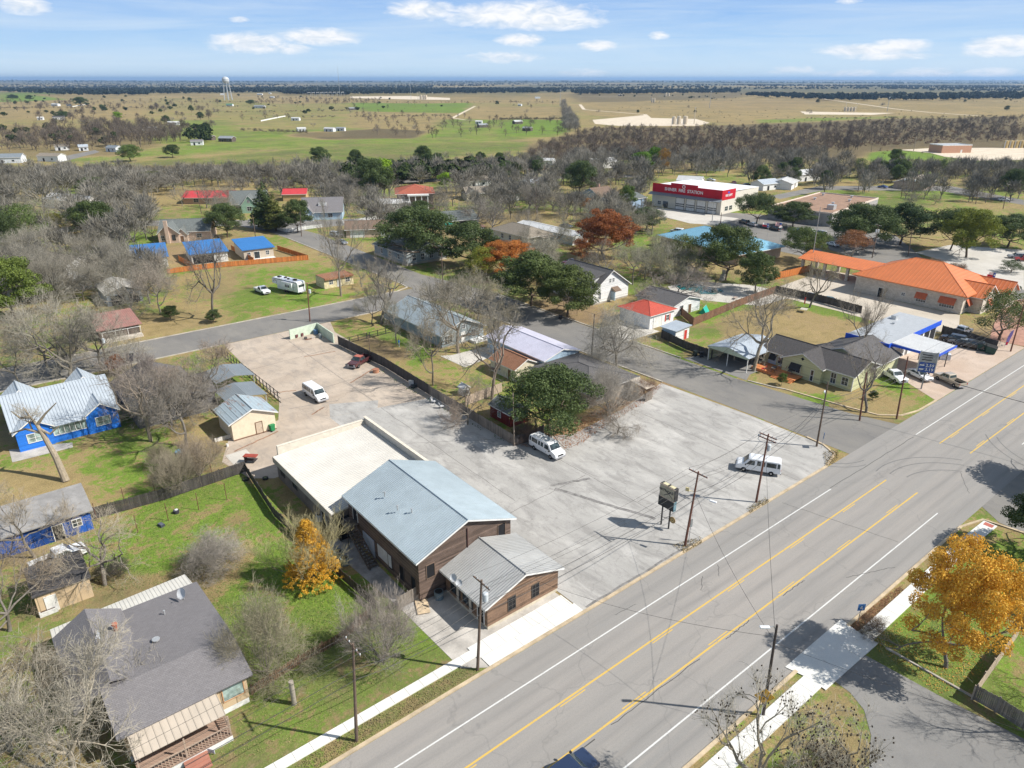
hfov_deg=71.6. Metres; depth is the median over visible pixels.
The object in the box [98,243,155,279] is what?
bare tree
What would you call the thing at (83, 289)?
bare tree
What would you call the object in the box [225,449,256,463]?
broken slab
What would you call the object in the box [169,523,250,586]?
bare tree
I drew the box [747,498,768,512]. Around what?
weeds
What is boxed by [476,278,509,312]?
bare tree
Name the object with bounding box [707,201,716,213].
garage door
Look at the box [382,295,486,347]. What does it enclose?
grey blue house
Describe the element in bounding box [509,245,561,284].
bare tree
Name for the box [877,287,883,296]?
door
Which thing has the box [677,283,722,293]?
swimming pool
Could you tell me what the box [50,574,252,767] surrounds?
shingled house
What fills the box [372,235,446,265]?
grey frame house
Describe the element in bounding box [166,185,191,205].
bare tree
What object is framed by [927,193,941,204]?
bare tree
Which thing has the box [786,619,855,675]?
driveway apron
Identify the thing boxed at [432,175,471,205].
bare tree
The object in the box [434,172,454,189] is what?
leafy tree
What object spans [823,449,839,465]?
weeds
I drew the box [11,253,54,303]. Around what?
bare tree
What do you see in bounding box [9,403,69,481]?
dead tree
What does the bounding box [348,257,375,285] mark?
bare tree
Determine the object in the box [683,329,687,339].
door
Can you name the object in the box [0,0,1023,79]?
sky
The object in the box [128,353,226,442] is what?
bare tree
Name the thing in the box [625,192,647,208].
blue grey garage
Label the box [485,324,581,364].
metal workshop
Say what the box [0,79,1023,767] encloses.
ground
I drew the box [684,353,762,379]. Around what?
carport apron
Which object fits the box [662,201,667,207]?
glass door
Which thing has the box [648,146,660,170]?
leafy tree
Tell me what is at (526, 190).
bare tree
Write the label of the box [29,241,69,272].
bare tree
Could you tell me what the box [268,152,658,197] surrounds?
town woods
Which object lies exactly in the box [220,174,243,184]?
bare tree
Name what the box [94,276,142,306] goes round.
metal barn
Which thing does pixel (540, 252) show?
bare tree
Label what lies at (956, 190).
side street
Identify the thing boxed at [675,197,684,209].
garage door
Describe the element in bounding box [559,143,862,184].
town woods
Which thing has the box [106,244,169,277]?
bare tree
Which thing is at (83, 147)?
farm building
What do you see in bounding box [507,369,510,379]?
door
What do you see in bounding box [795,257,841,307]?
bare tree
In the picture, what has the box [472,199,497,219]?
bare tree
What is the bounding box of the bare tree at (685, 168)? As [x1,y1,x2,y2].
[676,160,689,172]
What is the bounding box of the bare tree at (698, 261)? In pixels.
[673,243,716,275]
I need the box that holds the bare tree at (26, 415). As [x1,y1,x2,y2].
[6,400,41,428]
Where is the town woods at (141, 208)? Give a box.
[0,165,164,246]
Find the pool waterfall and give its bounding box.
[719,270,725,280]
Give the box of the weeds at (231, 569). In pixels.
[76,477,388,680]
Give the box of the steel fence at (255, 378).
[221,348,280,400]
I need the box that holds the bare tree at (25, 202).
[9,194,36,212]
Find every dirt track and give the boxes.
[453,106,475,117]
[579,104,650,117]
[826,99,976,115]
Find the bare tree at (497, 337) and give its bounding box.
[452,299,527,398]
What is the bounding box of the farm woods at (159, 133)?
[0,115,195,151]
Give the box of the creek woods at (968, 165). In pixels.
[509,144,1023,178]
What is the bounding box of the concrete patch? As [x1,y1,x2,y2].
[329,400,377,416]
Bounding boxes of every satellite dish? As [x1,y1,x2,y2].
[177,588,184,598]
[450,574,456,581]
[456,579,461,586]
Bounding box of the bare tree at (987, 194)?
[979,187,995,202]
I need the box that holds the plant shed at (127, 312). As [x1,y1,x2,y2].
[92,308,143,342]
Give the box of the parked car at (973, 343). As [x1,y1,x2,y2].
[956,339,984,350]
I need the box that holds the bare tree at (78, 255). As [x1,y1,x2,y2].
[61,238,126,276]
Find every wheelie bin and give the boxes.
[268,423,274,431]
[692,350,697,356]
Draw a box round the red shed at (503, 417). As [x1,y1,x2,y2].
[488,395,529,427]
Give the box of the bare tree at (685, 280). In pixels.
[629,262,722,303]
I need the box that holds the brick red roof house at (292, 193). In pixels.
[281,188,308,200]
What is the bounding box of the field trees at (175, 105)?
[0,92,1011,115]
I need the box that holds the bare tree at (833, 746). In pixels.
[783,695,894,767]
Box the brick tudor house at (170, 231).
[156,218,216,243]
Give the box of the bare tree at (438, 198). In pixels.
[426,184,452,209]
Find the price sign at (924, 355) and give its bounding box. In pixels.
[916,350,939,388]
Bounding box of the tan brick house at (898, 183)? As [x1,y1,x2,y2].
[893,174,936,189]
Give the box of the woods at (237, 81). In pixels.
[0,79,1023,83]
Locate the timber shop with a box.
[439,532,564,628]
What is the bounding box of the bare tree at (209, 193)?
[189,181,224,207]
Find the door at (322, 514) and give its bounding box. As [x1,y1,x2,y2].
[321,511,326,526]
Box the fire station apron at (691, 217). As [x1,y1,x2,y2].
[656,207,738,224]
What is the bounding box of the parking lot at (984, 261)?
[915,245,1023,289]
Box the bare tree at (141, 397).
[81,345,193,441]
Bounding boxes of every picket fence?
[248,220,321,231]
[342,216,376,222]
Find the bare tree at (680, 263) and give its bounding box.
[658,244,698,282]
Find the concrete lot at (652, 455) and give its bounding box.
[330,383,833,609]
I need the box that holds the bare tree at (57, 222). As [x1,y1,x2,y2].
[47,212,72,234]
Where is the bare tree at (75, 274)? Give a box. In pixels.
[47,260,92,295]
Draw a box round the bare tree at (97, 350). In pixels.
[38,304,143,367]
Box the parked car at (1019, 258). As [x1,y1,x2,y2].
[1013,256,1023,260]
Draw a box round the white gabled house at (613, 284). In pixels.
[552,258,631,305]
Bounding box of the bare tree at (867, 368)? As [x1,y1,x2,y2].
[843,329,894,412]
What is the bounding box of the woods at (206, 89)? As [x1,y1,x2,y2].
[0,86,351,94]
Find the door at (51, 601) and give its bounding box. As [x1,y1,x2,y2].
[43,594,59,609]
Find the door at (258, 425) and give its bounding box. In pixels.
[255,421,263,433]
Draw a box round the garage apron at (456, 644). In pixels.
[404,589,569,667]
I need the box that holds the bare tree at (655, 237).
[645,227,672,259]
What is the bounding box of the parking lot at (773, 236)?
[661,216,822,255]
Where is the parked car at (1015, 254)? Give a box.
[1007,252,1023,258]
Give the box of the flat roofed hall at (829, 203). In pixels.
[767,192,878,226]
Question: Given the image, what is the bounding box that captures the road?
[329,349,1023,767]
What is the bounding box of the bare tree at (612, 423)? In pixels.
[597,402,640,439]
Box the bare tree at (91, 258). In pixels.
[70,249,114,289]
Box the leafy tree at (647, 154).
[626,151,654,167]
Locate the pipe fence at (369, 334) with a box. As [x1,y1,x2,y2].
[344,327,391,341]
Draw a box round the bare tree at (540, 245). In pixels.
[520,234,558,261]
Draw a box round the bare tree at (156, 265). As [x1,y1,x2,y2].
[116,250,166,303]
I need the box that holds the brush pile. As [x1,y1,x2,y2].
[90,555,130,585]
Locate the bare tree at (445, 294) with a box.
[406,265,506,352]
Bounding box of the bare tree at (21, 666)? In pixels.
[0,619,96,751]
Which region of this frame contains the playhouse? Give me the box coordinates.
[457,382,470,395]
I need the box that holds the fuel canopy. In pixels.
[891,333,956,374]
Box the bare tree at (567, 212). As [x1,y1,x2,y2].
[550,192,581,218]
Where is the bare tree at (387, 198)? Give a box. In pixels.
[381,184,409,210]
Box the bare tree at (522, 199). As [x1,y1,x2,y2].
[504,175,548,209]
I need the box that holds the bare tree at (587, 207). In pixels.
[575,198,605,224]
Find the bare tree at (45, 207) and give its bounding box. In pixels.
[35,200,64,215]
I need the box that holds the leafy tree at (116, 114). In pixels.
[112,112,124,121]
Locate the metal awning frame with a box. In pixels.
[242,453,257,462]
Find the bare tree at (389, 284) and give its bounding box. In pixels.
[370,264,412,297]
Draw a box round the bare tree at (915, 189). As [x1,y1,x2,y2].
[906,183,926,192]
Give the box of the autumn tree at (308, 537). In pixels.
[239,500,354,597]
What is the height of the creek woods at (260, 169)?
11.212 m
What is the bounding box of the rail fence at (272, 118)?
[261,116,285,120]
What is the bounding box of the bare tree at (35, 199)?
[19,191,49,207]
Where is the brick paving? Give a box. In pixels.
[989,299,1023,345]
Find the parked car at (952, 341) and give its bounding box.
[947,338,968,343]
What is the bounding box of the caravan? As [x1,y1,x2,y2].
[272,275,305,292]
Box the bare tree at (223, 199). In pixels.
[209,187,240,206]
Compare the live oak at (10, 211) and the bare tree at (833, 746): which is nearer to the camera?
the bare tree at (833, 746)
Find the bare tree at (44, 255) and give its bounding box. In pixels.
[10,245,84,291]
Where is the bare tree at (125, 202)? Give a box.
[112,196,132,209]
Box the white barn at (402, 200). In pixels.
[379,198,408,210]
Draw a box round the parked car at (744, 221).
[738,219,749,223]
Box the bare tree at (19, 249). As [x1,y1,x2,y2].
[5,236,64,262]
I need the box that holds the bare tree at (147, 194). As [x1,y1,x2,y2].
[124,188,156,206]
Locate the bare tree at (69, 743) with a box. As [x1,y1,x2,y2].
[0,610,164,767]
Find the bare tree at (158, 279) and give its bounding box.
[127,262,179,312]
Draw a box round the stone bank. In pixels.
[798,250,1019,314]
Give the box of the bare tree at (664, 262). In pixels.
[642,234,708,282]
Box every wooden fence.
[90,462,245,518]
[168,245,308,272]
[178,256,192,265]
[231,245,253,259]
[244,463,374,605]
[249,610,368,694]
[337,335,428,393]
[397,587,416,607]
[428,385,513,444]
[465,382,501,403]
[515,425,543,444]
[661,330,712,357]
[681,286,776,325]
[776,265,809,278]
[776,285,862,313]
[970,627,1020,699]
[972,684,1023,729]
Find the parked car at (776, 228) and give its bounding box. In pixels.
[770,225,782,230]
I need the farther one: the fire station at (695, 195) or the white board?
the fire station at (695, 195)
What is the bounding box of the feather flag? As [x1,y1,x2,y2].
[1004,330,1013,346]
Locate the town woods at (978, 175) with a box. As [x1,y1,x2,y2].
[815,157,1023,201]
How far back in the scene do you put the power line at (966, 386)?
105.20 m
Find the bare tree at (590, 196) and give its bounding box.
[577,187,603,207]
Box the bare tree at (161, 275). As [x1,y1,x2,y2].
[127,254,178,293]
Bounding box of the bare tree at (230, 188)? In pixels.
[212,182,240,196]
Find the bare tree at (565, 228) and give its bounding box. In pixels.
[536,216,573,245]
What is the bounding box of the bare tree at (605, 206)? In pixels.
[590,199,624,216]
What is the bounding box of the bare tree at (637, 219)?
[620,207,649,236]
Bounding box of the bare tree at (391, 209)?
[374,201,396,219]
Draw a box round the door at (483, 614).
[477,606,484,624]
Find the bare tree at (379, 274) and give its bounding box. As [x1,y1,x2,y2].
[362,238,412,323]
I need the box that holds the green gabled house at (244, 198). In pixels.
[228,190,266,212]
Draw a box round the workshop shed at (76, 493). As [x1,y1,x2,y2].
[0,483,93,558]
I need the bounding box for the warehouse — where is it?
[272,416,428,540]
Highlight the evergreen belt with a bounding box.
[339,156,505,179]
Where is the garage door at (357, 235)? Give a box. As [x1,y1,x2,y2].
[350,230,364,237]
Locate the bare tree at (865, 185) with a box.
[858,179,874,193]
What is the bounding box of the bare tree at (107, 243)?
[98,234,132,271]
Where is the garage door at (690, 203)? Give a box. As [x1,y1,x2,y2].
[685,199,694,210]
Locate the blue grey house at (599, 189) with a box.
[581,184,612,201]
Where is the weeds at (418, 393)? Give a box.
[341,347,503,440]
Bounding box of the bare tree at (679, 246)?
[667,234,694,267]
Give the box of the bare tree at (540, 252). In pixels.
[526,244,556,277]
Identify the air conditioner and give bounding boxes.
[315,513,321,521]
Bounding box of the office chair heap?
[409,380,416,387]
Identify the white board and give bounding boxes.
[214,434,230,441]
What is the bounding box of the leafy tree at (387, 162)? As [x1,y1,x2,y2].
[374,158,396,197]
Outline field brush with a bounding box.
[26,100,1007,122]
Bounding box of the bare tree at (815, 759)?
[786,733,858,767]
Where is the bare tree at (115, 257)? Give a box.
[70,244,132,292]
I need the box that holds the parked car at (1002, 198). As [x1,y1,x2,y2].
[997,197,1009,200]
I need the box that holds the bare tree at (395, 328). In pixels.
[378,292,417,343]
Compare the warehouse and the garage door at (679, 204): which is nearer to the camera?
the warehouse
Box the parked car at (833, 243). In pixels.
[826,241,839,246]
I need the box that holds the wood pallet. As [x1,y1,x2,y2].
[415,598,429,614]
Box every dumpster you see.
[977,342,987,350]
[985,343,997,354]
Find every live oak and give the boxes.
[0,203,49,242]
[0,212,25,249]
[0,255,53,315]
[5,94,17,98]
[44,213,67,229]
[53,111,68,116]
[60,200,113,232]
[71,97,86,105]
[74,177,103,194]
[115,144,143,161]
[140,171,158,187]
[160,115,169,121]
[161,144,179,156]
[195,112,204,117]
[201,202,246,237]
[278,198,313,232]
[309,146,331,162]
[345,149,363,162]
[351,158,398,189]
[364,205,459,255]
[402,162,412,170]
[410,200,432,210]
[414,145,430,157]
[420,153,435,162]
[432,153,443,160]
[439,220,500,266]
[463,246,497,276]
[475,151,486,160]
[488,249,568,305]
[494,152,504,162]
[494,362,606,451]
[510,162,522,174]
[528,155,545,172]
[529,159,543,173]
[534,263,600,318]
[562,159,597,192]
[619,185,637,202]
[632,206,665,230]
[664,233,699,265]
[690,223,762,279]
[734,192,783,222]
[734,250,780,292]
[751,165,771,179]
[772,201,818,226]
[775,162,789,173]
[780,226,834,260]
[786,167,803,181]
[788,157,804,169]
[818,170,835,188]
[826,213,862,233]
[827,202,907,249]
[851,158,872,173]
[873,202,939,244]
[877,160,890,171]
[888,149,905,161]
[889,158,912,176]
[889,164,906,179]
[899,161,913,177]
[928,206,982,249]
[938,159,951,174]
[938,208,1008,257]
[967,288,1023,339]
[988,213,1023,247]
[997,168,1023,196]
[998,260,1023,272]
[1000,493,1023,539]
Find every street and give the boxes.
[0,218,421,242]
[0,288,429,390]
[63,150,98,161]
[245,223,897,453]
[321,175,636,185]
[634,207,1023,299]
[772,186,1023,204]
[982,470,1023,530]
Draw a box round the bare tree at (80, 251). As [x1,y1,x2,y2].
[63,242,91,268]
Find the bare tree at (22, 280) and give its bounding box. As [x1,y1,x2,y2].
[0,252,32,297]
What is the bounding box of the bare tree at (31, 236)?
[0,226,39,256]
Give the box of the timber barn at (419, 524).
[338,459,516,600]
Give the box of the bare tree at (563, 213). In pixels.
[550,206,579,227]
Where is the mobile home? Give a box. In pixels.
[517,220,583,245]
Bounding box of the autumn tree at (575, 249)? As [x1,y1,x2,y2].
[570,237,595,261]
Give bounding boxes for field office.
[928,143,971,152]
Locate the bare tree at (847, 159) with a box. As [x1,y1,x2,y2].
[830,152,857,165]
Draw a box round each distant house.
[43,193,103,208]
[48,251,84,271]
[464,175,490,185]
[543,158,555,164]
[590,157,616,167]
[676,175,704,180]
[697,162,725,170]
[750,178,779,190]
[796,169,819,181]
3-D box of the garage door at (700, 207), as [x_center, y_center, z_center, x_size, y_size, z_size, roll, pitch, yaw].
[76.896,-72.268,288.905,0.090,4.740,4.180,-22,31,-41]
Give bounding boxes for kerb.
[0,238,407,369]
[0,345,218,392]
[320,612,581,767]
[347,300,662,381]
[491,291,595,328]
[580,436,835,614]
[632,340,680,357]
[682,670,797,767]
[748,380,785,389]
[786,389,936,415]
[846,518,1023,625]
[885,648,994,707]
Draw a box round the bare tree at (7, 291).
[0,278,15,301]
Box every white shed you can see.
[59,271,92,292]
[660,320,691,339]
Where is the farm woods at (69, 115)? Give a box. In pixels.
[35,99,217,128]
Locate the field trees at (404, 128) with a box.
[0,95,565,137]
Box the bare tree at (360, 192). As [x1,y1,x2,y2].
[348,185,370,200]
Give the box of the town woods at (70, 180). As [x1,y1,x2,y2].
[0,156,354,194]
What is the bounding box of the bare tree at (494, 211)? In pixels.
[476,197,510,233]
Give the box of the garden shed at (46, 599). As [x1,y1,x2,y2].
[23,550,93,611]
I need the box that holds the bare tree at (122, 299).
[91,260,159,316]
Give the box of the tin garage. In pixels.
[213,394,277,440]
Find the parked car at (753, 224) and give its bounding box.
[747,222,758,226]
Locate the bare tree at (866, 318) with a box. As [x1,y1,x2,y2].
[836,285,895,339]
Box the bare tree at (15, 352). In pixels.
[0,324,43,381]
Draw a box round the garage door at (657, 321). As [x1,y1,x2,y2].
[653,315,662,327]
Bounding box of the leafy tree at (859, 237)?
[835,229,877,256]
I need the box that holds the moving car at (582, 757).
[549,747,600,767]
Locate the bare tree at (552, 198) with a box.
[548,187,568,210]
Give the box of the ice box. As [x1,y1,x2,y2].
[938,353,951,360]
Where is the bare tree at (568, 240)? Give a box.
[562,216,591,245]
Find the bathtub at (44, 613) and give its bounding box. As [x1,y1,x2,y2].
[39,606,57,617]
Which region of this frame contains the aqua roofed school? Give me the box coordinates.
[658,226,785,264]
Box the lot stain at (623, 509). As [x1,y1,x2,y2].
[290,400,691,607]
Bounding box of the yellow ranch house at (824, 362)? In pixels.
[762,334,902,391]
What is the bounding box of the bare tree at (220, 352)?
[145,334,236,398]
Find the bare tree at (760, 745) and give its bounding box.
[689,661,851,767]
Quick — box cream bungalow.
[490,222,555,245]
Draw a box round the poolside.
[668,281,786,305]
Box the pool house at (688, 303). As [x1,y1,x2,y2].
[635,285,702,316]
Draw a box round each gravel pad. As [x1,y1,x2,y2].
[350,96,449,99]
[593,115,708,125]
[800,111,887,114]
[906,148,1023,160]
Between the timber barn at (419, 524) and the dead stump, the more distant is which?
the timber barn at (419, 524)
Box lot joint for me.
[250,334,793,538]
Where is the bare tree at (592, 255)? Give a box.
[575,235,625,275]
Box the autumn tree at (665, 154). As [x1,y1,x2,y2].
[658,147,670,174]
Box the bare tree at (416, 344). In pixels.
[403,302,458,385]
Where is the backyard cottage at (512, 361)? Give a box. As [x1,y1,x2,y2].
[488,348,539,381]
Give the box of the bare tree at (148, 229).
[141,218,157,236]
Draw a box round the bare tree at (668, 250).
[649,241,682,277]
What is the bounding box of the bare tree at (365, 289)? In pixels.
[353,277,383,310]
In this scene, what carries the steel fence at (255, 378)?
on the ground at (102, 467)
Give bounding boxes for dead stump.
[288,680,296,705]
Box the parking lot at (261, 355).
[222,322,432,477]
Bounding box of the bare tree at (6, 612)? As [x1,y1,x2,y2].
[0,524,75,651]
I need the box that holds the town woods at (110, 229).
[0,205,171,306]
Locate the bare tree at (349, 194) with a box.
[336,189,359,213]
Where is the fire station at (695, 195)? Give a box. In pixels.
[648,179,758,214]
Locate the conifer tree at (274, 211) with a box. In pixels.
[260,193,288,230]
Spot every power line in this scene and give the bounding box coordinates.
[103,637,343,764]
[140,649,355,767]
[153,654,357,767]
[182,669,355,767]
[203,679,356,767]
[347,574,472,635]
[357,584,484,648]
[357,604,481,668]
[358,613,481,678]
[361,588,487,652]
[474,467,689,573]
[482,492,694,603]
[483,499,694,612]
[486,474,701,583]
[490,477,704,586]
[536,580,773,636]
[618,323,825,381]
[696,453,764,491]
[696,496,771,636]
[761,302,1012,430]
[766,464,774,626]
[767,401,822,451]
[776,643,1022,730]
[784,306,1019,430]
[787,311,1015,432]
[906,319,1017,376]
[907,369,1023,402]
[908,313,1020,370]
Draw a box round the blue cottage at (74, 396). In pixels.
[0,367,120,451]
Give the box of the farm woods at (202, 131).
[0,122,212,144]
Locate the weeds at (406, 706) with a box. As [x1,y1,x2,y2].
[299,666,479,766]
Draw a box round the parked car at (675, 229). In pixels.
[670,228,683,231]
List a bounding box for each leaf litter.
[521,385,657,447]
[849,586,903,631]
[877,602,991,692]
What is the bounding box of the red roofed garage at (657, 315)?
[617,299,677,328]
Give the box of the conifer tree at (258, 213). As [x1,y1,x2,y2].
[247,181,271,227]
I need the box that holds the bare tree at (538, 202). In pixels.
[524,186,549,214]
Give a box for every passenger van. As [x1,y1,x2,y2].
[302,380,328,402]
[528,431,565,459]
[734,453,781,475]
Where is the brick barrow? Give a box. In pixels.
[372,368,378,372]
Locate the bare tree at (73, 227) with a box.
[64,214,85,237]
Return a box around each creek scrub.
[22,154,529,180]
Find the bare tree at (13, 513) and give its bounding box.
[0,478,88,556]
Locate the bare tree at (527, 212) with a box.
[520,205,542,222]
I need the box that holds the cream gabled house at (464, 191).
[461,186,489,199]
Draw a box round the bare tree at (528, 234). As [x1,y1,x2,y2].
[513,222,555,253]
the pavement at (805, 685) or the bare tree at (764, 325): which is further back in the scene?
the bare tree at (764, 325)
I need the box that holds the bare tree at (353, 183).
[339,174,364,197]
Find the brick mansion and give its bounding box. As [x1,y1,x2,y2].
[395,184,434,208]
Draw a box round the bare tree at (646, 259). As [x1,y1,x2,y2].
[613,240,653,284]
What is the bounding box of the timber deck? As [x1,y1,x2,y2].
[751,361,801,383]
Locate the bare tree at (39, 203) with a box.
[28,194,51,212]
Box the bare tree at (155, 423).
[109,360,216,428]
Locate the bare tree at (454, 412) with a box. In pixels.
[439,373,496,429]
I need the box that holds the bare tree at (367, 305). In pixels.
[352,288,393,323]
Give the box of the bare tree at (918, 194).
[913,189,923,200]
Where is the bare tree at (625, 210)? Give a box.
[615,205,636,218]
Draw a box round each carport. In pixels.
[207,363,254,396]
[216,381,266,402]
[707,334,768,372]
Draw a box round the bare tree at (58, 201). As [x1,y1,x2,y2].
[45,190,78,212]
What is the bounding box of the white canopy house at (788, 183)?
[776,176,799,189]
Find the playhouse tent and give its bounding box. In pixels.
[699,305,708,313]
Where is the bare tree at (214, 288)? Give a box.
[178,225,230,317]
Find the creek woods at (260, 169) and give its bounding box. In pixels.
[0,148,531,190]
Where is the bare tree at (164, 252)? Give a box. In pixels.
[135,241,174,273]
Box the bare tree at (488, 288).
[447,264,521,321]
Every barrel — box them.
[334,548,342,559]
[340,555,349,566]
[434,588,443,600]
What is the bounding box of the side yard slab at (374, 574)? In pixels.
[329,537,414,610]
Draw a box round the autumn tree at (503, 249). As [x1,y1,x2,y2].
[479,239,534,281]
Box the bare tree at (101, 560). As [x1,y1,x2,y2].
[40,505,148,610]
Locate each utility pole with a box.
[98,333,109,371]
[307,284,310,321]
[345,636,360,741]
[473,574,489,670]
[513,397,514,445]
[684,468,716,545]
[755,431,776,501]
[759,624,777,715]
[811,207,820,264]
[816,382,828,446]
[859,372,866,420]
[872,224,878,257]
[896,356,908,418]
[1010,299,1023,351]
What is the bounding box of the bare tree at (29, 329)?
[0,287,155,382]
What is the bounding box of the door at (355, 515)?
[352,507,357,521]
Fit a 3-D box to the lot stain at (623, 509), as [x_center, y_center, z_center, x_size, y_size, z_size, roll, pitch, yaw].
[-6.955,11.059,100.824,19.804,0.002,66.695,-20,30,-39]
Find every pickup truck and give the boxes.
[28,541,89,565]
[253,285,270,294]
[347,353,370,367]
[882,368,907,382]
[932,372,967,387]
[955,325,973,332]
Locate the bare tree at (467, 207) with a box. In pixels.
[454,193,497,226]
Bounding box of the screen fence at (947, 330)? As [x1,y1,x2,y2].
[941,325,997,345]
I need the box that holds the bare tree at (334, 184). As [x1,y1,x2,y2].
[326,180,351,193]
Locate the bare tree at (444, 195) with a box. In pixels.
[422,184,454,208]
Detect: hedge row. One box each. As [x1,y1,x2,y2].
[2,97,1023,133]
[559,99,581,131]
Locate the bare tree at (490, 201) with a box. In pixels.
[473,193,509,222]
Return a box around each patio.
[9,442,72,461]
[441,346,492,366]
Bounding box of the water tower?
[222,77,232,99]
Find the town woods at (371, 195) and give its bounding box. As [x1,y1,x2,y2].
[311,177,656,227]
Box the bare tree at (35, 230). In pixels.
[3,221,55,254]
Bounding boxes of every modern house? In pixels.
[129,242,168,266]
[182,238,228,264]
[231,236,275,259]
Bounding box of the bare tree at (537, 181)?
[514,173,548,190]
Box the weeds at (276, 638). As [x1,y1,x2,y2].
[78,477,417,764]
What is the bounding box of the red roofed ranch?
[181,190,229,203]
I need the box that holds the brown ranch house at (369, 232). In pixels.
[344,219,399,237]
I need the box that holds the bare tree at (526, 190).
[518,181,535,198]
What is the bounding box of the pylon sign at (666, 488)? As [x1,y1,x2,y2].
[658,481,678,528]
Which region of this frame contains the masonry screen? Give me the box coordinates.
[289,323,334,342]
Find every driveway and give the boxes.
[597,322,658,339]
[771,270,959,331]
[835,655,1023,767]
[896,339,1023,399]
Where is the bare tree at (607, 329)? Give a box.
[576,296,666,371]
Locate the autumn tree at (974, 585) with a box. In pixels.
[856,532,1023,677]
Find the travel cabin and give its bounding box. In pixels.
[315,270,353,288]
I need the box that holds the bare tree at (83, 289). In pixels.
[51,262,108,302]
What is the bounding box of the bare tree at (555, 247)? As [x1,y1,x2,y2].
[533,236,561,259]
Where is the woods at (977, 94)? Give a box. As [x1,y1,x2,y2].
[349,87,1023,99]
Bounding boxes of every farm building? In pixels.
[0,153,26,162]
[36,153,66,161]
[52,116,64,119]
[53,144,68,150]
[77,144,88,150]
[105,145,120,151]
[190,139,203,144]
[218,136,235,141]
[291,117,300,120]
[296,127,305,131]
[323,127,335,131]
[336,127,345,130]
[477,123,487,127]
[512,120,522,123]
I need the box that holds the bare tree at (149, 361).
[111,347,161,404]
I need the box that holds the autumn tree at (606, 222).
[560,208,641,259]
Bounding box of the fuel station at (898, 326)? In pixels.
[845,312,941,354]
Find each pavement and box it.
[265,651,475,767]
[468,595,571,656]
[481,603,582,665]
[701,676,820,767]
[804,631,876,690]
[859,521,996,639]
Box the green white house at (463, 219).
[431,209,479,225]
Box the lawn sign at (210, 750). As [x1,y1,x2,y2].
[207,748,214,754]
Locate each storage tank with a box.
[672,117,675,124]
[677,116,680,124]
[683,116,687,124]
[1002,141,1008,147]
[1008,141,1013,147]
[1013,141,1018,147]
[1018,141,1023,147]
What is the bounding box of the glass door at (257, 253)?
[254,251,260,257]
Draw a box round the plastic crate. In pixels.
[157,522,164,527]
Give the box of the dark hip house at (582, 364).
[528,352,654,408]
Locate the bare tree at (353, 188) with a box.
[330,180,362,207]
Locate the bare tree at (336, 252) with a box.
[309,197,371,295]
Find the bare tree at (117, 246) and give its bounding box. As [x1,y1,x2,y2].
[102,240,130,268]
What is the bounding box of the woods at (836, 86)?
[0,81,1023,90]
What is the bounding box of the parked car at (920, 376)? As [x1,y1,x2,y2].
[906,368,933,380]
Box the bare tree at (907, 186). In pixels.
[896,182,919,195]
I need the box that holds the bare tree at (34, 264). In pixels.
[17,251,62,300]
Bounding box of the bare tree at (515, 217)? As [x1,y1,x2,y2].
[503,206,533,223]
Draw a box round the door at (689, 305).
[688,303,691,312]
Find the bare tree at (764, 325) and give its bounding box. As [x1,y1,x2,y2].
[715,277,800,371]
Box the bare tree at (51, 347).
[0,303,94,369]
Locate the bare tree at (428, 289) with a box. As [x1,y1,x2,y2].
[417,276,443,300]
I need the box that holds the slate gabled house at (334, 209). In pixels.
[299,196,344,220]
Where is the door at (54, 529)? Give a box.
[51,523,64,541]
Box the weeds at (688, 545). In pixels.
[675,536,701,552]
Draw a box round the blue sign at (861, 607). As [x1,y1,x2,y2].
[857,604,865,620]
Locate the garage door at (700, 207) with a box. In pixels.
[696,200,705,212]
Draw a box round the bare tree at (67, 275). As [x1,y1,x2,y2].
[32,250,85,297]
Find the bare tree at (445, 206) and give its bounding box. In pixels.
[431,194,461,211]
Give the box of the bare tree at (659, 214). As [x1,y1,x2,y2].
[634,204,667,233]
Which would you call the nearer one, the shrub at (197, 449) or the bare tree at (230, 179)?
the shrub at (197, 449)
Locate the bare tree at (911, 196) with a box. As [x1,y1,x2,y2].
[903,189,918,201]
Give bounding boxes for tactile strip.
[984,522,993,527]
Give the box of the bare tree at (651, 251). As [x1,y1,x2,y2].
[614,244,679,272]
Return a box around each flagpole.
[775,222,781,240]
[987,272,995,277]
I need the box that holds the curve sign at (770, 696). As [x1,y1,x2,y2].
[754,689,774,716]
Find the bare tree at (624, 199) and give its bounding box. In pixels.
[604,194,633,206]
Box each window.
[52,420,87,435]
[71,518,82,527]
[221,681,245,702]
[387,552,393,571]
[398,563,404,582]
[410,574,416,592]
[425,562,435,579]
[450,582,460,598]
[462,592,472,609]
[497,522,505,534]
[508,594,515,611]
[531,582,538,597]
[829,372,836,383]
[840,376,848,386]
[896,348,903,353]
[915,297,926,302]
[938,303,954,308]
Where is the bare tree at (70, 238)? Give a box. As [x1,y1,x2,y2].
[61,233,89,253]
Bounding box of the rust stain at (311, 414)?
[234,351,371,451]
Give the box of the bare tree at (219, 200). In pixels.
[205,190,236,212]
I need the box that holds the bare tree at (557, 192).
[545,187,565,208]
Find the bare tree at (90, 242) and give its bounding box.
[69,232,106,256]
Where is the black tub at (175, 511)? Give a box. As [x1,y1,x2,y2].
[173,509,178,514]
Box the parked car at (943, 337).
[938,333,967,340]
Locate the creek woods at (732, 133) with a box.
[527,114,1023,159]
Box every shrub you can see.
[105,354,127,373]
[139,439,173,470]
[142,439,202,493]
[159,305,179,318]
[159,426,230,482]
[204,309,222,320]
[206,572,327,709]
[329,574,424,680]
[504,422,538,444]
[580,358,645,420]
[633,376,657,396]
[776,373,788,384]
[856,612,889,643]
[868,390,878,399]
[951,262,971,269]
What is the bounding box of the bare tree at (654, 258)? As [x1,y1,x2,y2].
[628,246,660,279]

